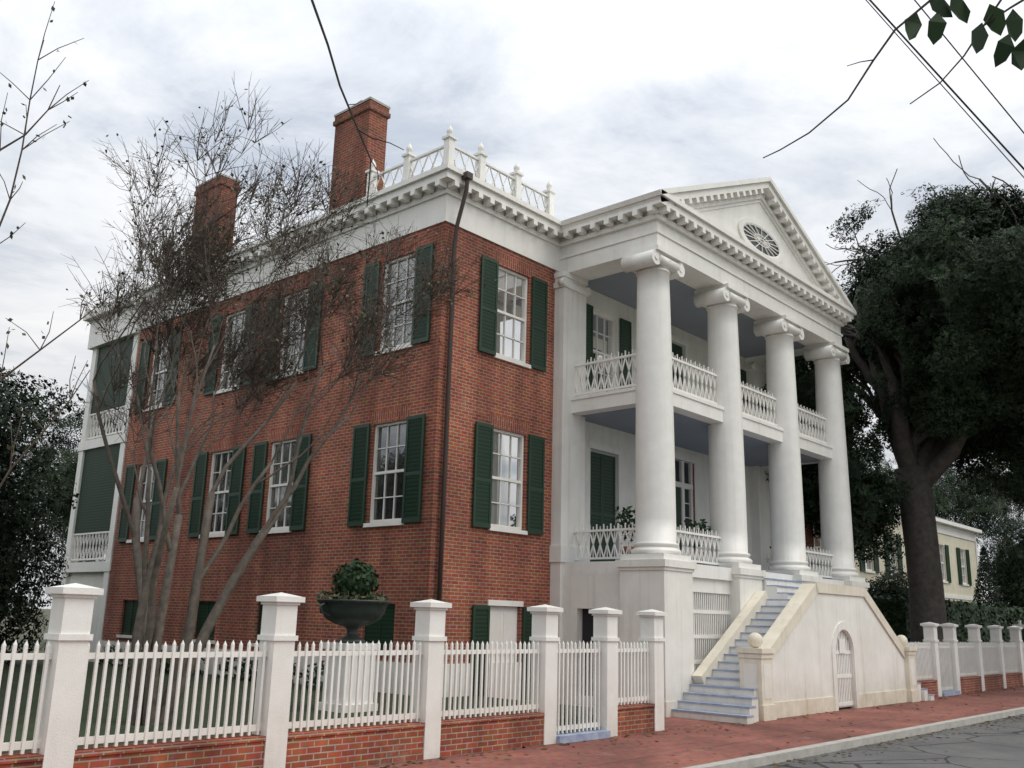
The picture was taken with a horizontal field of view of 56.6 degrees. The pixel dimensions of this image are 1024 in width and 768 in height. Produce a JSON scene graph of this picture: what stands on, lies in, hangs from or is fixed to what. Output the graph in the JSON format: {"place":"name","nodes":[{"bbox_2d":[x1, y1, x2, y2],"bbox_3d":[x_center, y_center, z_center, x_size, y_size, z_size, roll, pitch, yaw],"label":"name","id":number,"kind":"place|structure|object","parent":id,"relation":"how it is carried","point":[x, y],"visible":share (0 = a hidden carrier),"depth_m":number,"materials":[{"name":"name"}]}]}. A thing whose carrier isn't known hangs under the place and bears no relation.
{"place":"outdoors","nodes":[
{"label":"outdoors","id":0,"kind":"place"},
{"bbox_2d":[0,660,592,753],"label":"garden lawn","id":1,"kind":"structure","parent":0,"point":[23,700],"depth_m":16.23,"materials":[{"name":"green plant"}]},
{"bbox_2d":[0,364,85,665],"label":"evergreen magnolia tree","id":2,"kind":"object","parent":1,"relation":"on","point":[14,519],"visible":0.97,"depth_m":20.45,"materials":[{"name":"green plant"}]},
{"bbox_2d":[60,73,496,725],"bbox_3d":[-4.960,0.331,15.573,8.181,9.788,6.243,-4,-15,20],"label":"crape myrtle tree","id":3,"kind":"object","parent":1,"relation":"on","point":[190,277],"visible":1,"depth_m":14.78,"materials":[{"name":"brown plant"}]},
{"bbox_2d":[316,558,390,712],"bbox_3d":[-2.729,4.219,16.132,1.273,2.500,1.268,4,-14,-10],"label":"garden urn","id":4,"kind":"object","parent":1,"relation":"on","point":[354,603],"visible":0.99,"depth_m":15.88,"materials":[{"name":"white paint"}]},
{"bbox_2d":[61,96,814,700],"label":"brick house","id":5,"kind":"structure","parent":1,"relation":"on","point":[437,484],"depth_m":22.48,"materials":[{"name":"red brick"}]},
{"bbox_2d":[3,400,1022,600],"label":"distant trees","id":6,"kind":"object","parent":1,"relation":"on","point":[974,505],"visible":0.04,"depth_m":56.65,"materials":[{"name":"green plant"}]},
{"bbox_2d":[98,507,1023,690],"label":"hedge and shrubs","id":7,"kind":"object","parent":1,"relation":"on","point":[890,597],"visible":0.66,"depth_m":40.53,"materials":[{"name":"green plant"}]},
{"bbox_2d":[813,505,981,602],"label":"neighbour house","id":8,"kind":"structure","parent":1,"relation":"on","point":[958,549],"depth_m":51.19,"materials":[{"name":"white paint"},{"name":"pale yellow painted wood siding"},{"name":"glass"}]},
{"bbox_2d":[0,608,1019,766],"bbox_3d":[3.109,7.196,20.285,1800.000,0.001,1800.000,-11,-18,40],"label":"ground","id":9,"kind":"structure","parent":0,"point":[47,612],"depth_m":75.96,"materials":[{"name":"green plant"}]},
{"bbox_2d":[747,138,1023,642],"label":"live oak tree","id":10,"kind":"object","parent":9,"relation":"on","point":[932,332],"visible":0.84,"depth_m":31.11,"materials":[{"name":"green plant"}]},
{"bbox_2d":[0,0,1023,487],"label":"bare branches","id":11,"kind":"object","parent":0,"point":[996,20],"visible":1,"depth_m":4.01,"materials":[{"name":"grey"}]},
{"bbox_2d":[0,0,1023,608],"label":"sky","id":12,"kind":"structure","parent":0,"point":[607,102],"materials":[{"name":"white"}]},
{"bbox_2d":[358,686,1023,767],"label":"pavement","id":13,"kind":"structure","parent":0,"point":[762,740],"depth_m":16.18,"materials":[{"name":"brick"}]},
{"bbox_2d":[0,583,1023,767],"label":"picket fence","id":14,"kind":"object","parent":13,"relation":"on","point":[949,666],"visible":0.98,"depth_m":12.30,"materials":[{"name":"white paint"}]},
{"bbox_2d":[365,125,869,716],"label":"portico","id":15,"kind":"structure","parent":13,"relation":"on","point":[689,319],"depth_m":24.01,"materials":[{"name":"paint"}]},
{"bbox_2d":[671,578,934,723],"bbox_3d":[7.434,6.358,23.397,1.980,3.025,10.750,-11,-18,40],"label":"front stair","id":16,"kind":"object","parent":13,"relation":"on","point":[782,648],"visible":0.98,"depth_m":21.84,"materials":[{"name":"paint"}]},
{"bbox_2d":[755,714,1023,767],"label":"street","id":17,"kind":"structure","parent":0,"point":[1001,745],"depth_m":16.08,"materials":[{"name":"grey asphalt"}]},
{"bbox_2d":[377,687,1022,767],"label":"fallen leaves","id":18,"kind":"object","parent":17,"relation":"on","point":[915,738],"visible":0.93,"depth_m":16.85,"materials":[{"name":"brown plant"}]},
{"bbox_2d":[1012,620,1023,641],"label":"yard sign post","id":19,"kind":"object","parent":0,"point":[1022,630],"visible":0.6,"depth_m":38.82,"materials":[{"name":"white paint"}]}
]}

